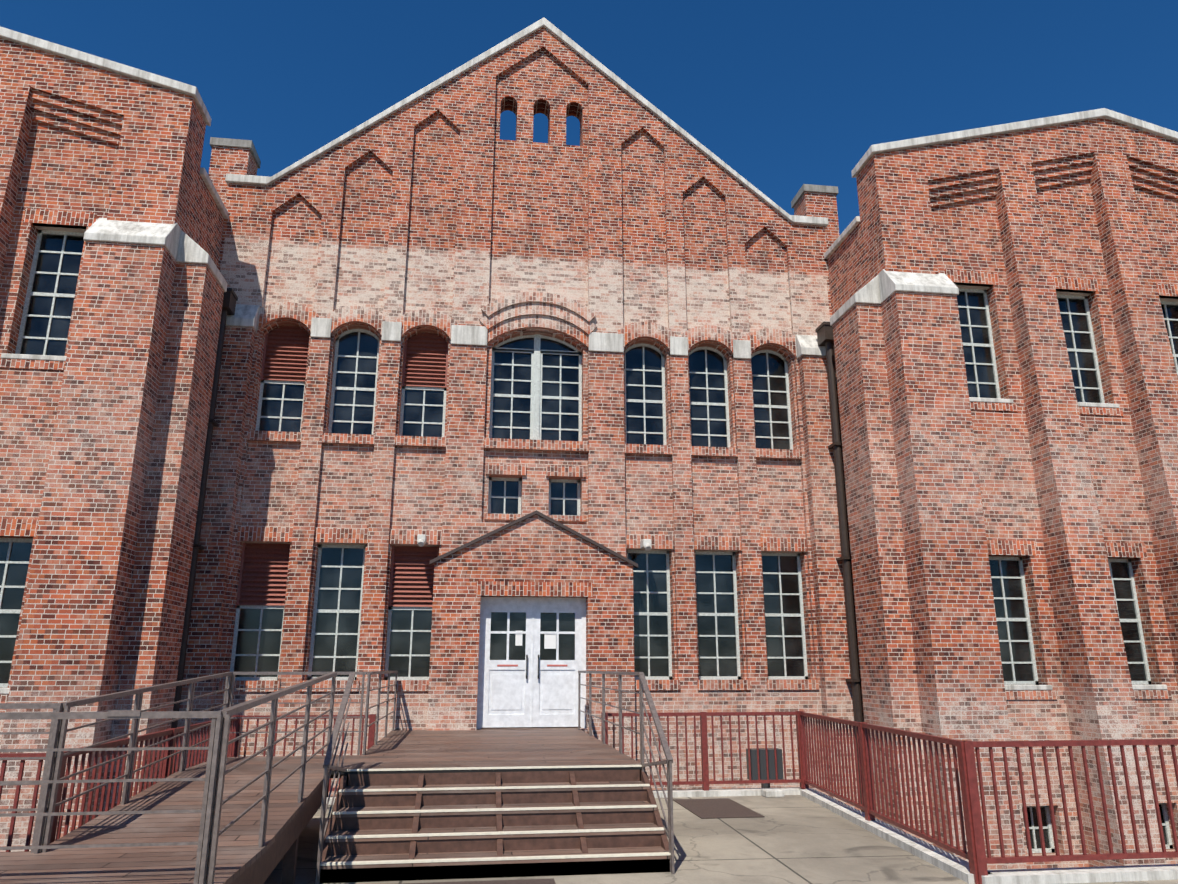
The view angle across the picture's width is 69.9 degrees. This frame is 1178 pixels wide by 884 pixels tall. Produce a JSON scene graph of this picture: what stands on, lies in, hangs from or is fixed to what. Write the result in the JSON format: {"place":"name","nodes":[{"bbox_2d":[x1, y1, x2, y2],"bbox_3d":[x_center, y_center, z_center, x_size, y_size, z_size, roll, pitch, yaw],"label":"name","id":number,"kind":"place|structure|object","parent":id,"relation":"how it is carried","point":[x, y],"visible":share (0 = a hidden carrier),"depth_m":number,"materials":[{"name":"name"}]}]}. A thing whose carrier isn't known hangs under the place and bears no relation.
{"place":"outdoors","nodes":[
{"label":"outdoors","id":0,"kind":"place"},
{"bbox_2d":[171,288,237,727],"bbox_3d":[-6.391,2.636,13.385,0.340,10.900,0.400,2,-15,-8],"label":"downspout","id":1,"kind":"object","parent":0,"point":[230,298],"visible":0.48,"depth_m":13.83,"materials":[{"name":"black metal"}]},
{"bbox_2d":[210,137,260,167],"bbox_3d":[-7.082,-5.792,16.898,0.780,0.160,0.730,2,-15,-8],"label":"chimney cap","id":2,"kind":"object","parent":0,"point":[228,142],"visible":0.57,"depth_m":16.57,"materials":[{"name":"grey concrete"}]},
{"bbox_2d":[174,326,863,810],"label":"end piers","id":3,"kind":"structure","parent":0,"point":[210,592],"depth_m":14.64,"materials":[{"name":"red brick"}]},
{"bbox_2d":[226,304,834,358],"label":"pier caps","id":4,"kind":"object","parent":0,"point":[248,316],"visible":0.46,"depth_m":15.14,"materials":[{"name":"grey stone"}]},
{"bbox_2d":[497,665,566,665],"bbox_3d":[-0.965,3.819,14.401,1.200,0.030,0.004,2,-15,-8],"label":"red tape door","id":5,"kind":"structure","parent":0,"point":[517,665],"depth_m":14.37,"materials":[{"name":"red plastic"}]},
{"bbox_2d":[526,655,538,678],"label":"door handles","id":6,"kind":"object","parent":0,"point":[527,666],"depth_m":14.35,"materials":[{"name":"black metal"}]},
{"bbox_2d":[429,510,637,567],"bbox_3d":[-0.936,1.691,14.748,3.600,0.970,0.200,2,-15,-8],"label":"porch flashing","id":7,"kind":"object","parent":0,"point":[576,533],"visible":0.82,"depth_m":14.76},
{"bbox_2d":[476,581,592,596],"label":"porch lintel","id":8,"kind":"structure","parent":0,"point":[503,588],"depth_m":14.48,"materials":[{"name":"red brick"}]},
{"bbox_2d":[515,634,555,648],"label":"door posters","id":9,"kind":"object","parent":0,"point":[549,641],"depth_m":14.55},
{"bbox_2d":[0,0,1177,234],"label":"sky","id":10,"kind":"structure","parent":0,"point":[788,94],"materials":[{"name":"blue"}]},
{"bbox_2d":[263,795,1177,883],"bbox_3d":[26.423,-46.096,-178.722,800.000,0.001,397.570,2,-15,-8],"label":"ground","id":11,"kind":"structure","parent":0,"point":[793,839],"depth_m":8.05,"materials":[{"name":"beige concrete"}]},
{"bbox_2d":[0,671,674,883],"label":"steel railings","id":12,"kind":"object","parent":11,"relation":"on","point":[61,715],"visible":0.96,"depth_m":5.90,"materials":[{"name":"grey metal"}]},
{"bbox_2d":[107,710,144,716],"bbox_3d":[-2.551,1.494,4.643,0.170,0.030,0.064,2,-15,-8],"label":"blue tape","id":13,"kind":"object","parent":12,"relation":"attached to","point":[124,713],"visible":0.86,"depth_m":4.62,"materials":[{"name":"plastic"}]},
{"bbox_2d":[231,770,669,883],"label":"stairs","id":14,"kind":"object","parent":11,"relation":"on","point":[265,864],"visible":0.56,"depth_m":7.71,"materials":[{"name":"brown wood"}]},
{"bbox_2d":[0,728,670,883],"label":"wooden deck","id":15,"kind":"object","parent":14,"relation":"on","point":[239,851],"visible":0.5,"depth_m":7.49,"materials":[{"name":"brown wood"}]},
{"bbox_2d":[320,765,670,865],"bbox_3d":[-0.849,3.452,7.917,3.060,0.616,1.294,2,-15,-8],"label":"stair nosing","id":16,"kind":"object","parent":14,"relation":"on","point":[490,833],"visible":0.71,"depth_m":7.75,"materials":[{"name":"beige metal"}]},
{"bbox_2d":[399,798,764,883],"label":"mats","id":17,"kind":"object","parent":11,"relation":"on","point":[715,808],"visible":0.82,"depth_m":10.37,"materials":[{"name":"black rubber"}]},
{"bbox_2d":[0,711,1177,883],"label":"red railings","id":18,"kind":"object","parent":11,"relation":"on","point":[976,857],"visible":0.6,"depth_m":7.80,"materials":[{"name":"red metal"}]},
{"bbox_2d":[326,787,1177,883],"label":"kerbs","id":19,"kind":"structure","parent":11,"relation":"on","point":[951,864],"depth_m":7.41,"materials":[{"name":"concrete"}]},
{"bbox_2d":[761,789,783,797],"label":"concrete block","id":20,"kind":"structure","parent":11,"relation":"on","point":[768,793],"depth_m":11.66,"materials":[{"name":"concrete"}]},
{"bbox_2d":[746,748,783,787],"bbox_3d":[2.569,4.886,12.279,0.480,0.780,0.200,2,-15,-8],"label":"vent grille","id":21,"kind":"object","parent":20,"relation":"on","point":[762,763],"visible":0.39,"depth_m":12.23,"materials":[{"name":"grey metal"}]},
{"bbox_2d":[791,184,837,207],"bbox_3d":[4.945,-5.365,18.493,0.780,0.160,0.730,2,-15,-8],"label":"chimney cap","id":22,"kind":"object","parent":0,"point":[815,188],"visible":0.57,"depth_m":18.16,"materials":[{"name":"grey concrete"}]},
{"label":"sunken floor","id":23,"kind":"structure","parent":0,"visible":0},
{"bbox_2d":[0,27,228,693],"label":"trim","id":24,"kind":"structure","parent":23,"relation":"on","point":[178,243],"depth_m":13.31,"materials":[{"name":"white concrete"}]},
{"bbox_2d":[0,107,256,851],"bbox_3d":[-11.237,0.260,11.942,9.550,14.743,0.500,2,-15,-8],"label":"brick wall","id":25,"kind":"structure","parent":23,"relation":"on","point":[64,170],"depth_m":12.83,"materials":[{"name":"brick"}]},
{"bbox_2d":[31,89,123,145],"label":"wing corbels","id":26,"kind":"object","parent":25,"relation":"attached to","point":[75,117],"visible":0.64,"depth_m":13.46,"materials":[{"name":"red brick"}]},
{"bbox_2d":[0,38,196,281],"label":"wing pilasters","id":27,"kind":"object","parent":25,"relation":"attached to","point":[151,170],"visible":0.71,"depth_m":13.38,"materials":[{"name":"red brick"}]},
{"bbox_2d":[191,174,223,267],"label":"wing side","id":28,"kind":"structure","parent":23,"relation":"on","point":[207,227],"depth_m":14.64,"materials":[{"name":"brick"}]},
{"bbox_2d":[427,514,635,759],"bbox_3d":[-0.940,4.737,13.962,3.440,7.140,0.140,2,-15,-8],"label":"porch","id":29,"kind":"object","parent":23,"relation":"on","point":[535,548],"visible":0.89,"depth_m":14.39,"materials":[{"name":"brick"}]},
{"bbox_2d":[214,27,863,795],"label":"wall","id":30,"kind":"structure","parent":23,"relation":"on","point":[446,199],"depth_m":15.79,"materials":[{"name":"red brick"}]},
{"bbox_2d":[225,18,827,358],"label":"stone trim","id":31,"kind":"structure","parent":30,"relation":"attached to","point":[478,336],"depth_m":16.41,"materials":[{"name":"grey stone"}]},
{"bbox_2d":[476,597,585,728],"bbox_3d":[-0.970,3.764,14.448,1.840,2.170,0.100,2,-15,-8],"label":"door","id":32,"kind":"structure","parent":30,"relation":"attached to","point":[510,696],"depth_m":14.36,"materials":[{"name":"paint"}]},
{"bbox_2d":[417,534,650,550],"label":"hood lamps","id":33,"kind":"object","parent":30,"relation":"attached to","point":[645,544],"visible":1,"depth_m":14.69,"materials":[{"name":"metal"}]},
{"bbox_2d":[0,230,1177,852],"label":"window frames","id":34,"kind":"structure","parent":30,"relation":"attached to","point":[536,396],"depth_m":15.23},
{"bbox_2d":[236,326,448,606],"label":"louvres","id":35,"kind":"object","parent":34,"relation":"attached to","point":[263,574],"visible":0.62,"depth_m":14.79,"materials":[{"name":"red wood"}]},
{"bbox_2d":[0,234,1177,848],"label":"window glass","id":36,"kind":"object","parent":34,"relation":"in","point":[636,358],"visible":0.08,"depth_m":15.18,"materials":[{"name":"black glass"}]},
{"bbox_2d":[828,223,865,314],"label":"wing side","id":37,"kind":"structure","parent":23,"relation":"on","point":[847,278],"depth_m":16.19,"materials":[{"name":"brick"}]},
{"bbox_2d":[824,108,1177,689],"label":"trim","id":38,"kind":"structure","parent":23,"relation":"on","point":[883,285],"depth_m":15.30,"materials":[{"name":"grey stone"}]},
{"bbox_2d":[815,321,864,812],"bbox_3d":[4.606,3.026,14.843,0.340,10.900,0.400,2,-15,-8],"label":"downspout","id":39,"kind":"object","parent":38,"relation":"attached to","point":[824,331],"visible":0.77,"depth_m":15.21,"materials":[{"name":"black metal"}]},
{"bbox_2d":[794,192,1026,869],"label":"brick wall","id":40,"kind":"structure","parent":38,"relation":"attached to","point":[960,677],"depth_m":13.49,"materials":[{"name":"red brick"}]},
{"bbox_2d":[856,162,1177,868],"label":"brick wall","id":41,"kind":"structure","parent":38,"relation":"attached to","point":[967,236],"depth_m":14.39,"materials":[{"name":"brick"}]},
{"bbox_2d":[868,118,1177,866],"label":"wing pilasters","id":42,"kind":"object","parent":41,"relation":"attached to","point":[1099,695],"visible":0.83,"depth_m":14.51,"materials":[{"name":"red brick"}]},
{"bbox_2d":[928,154,1177,207],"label":"wing corbels","id":43,"kind":"object","parent":41,"relation":"attached to","point":[982,185],"visible":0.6,"depth_m":15.83,"materials":[{"name":"red brick"}]}
]}

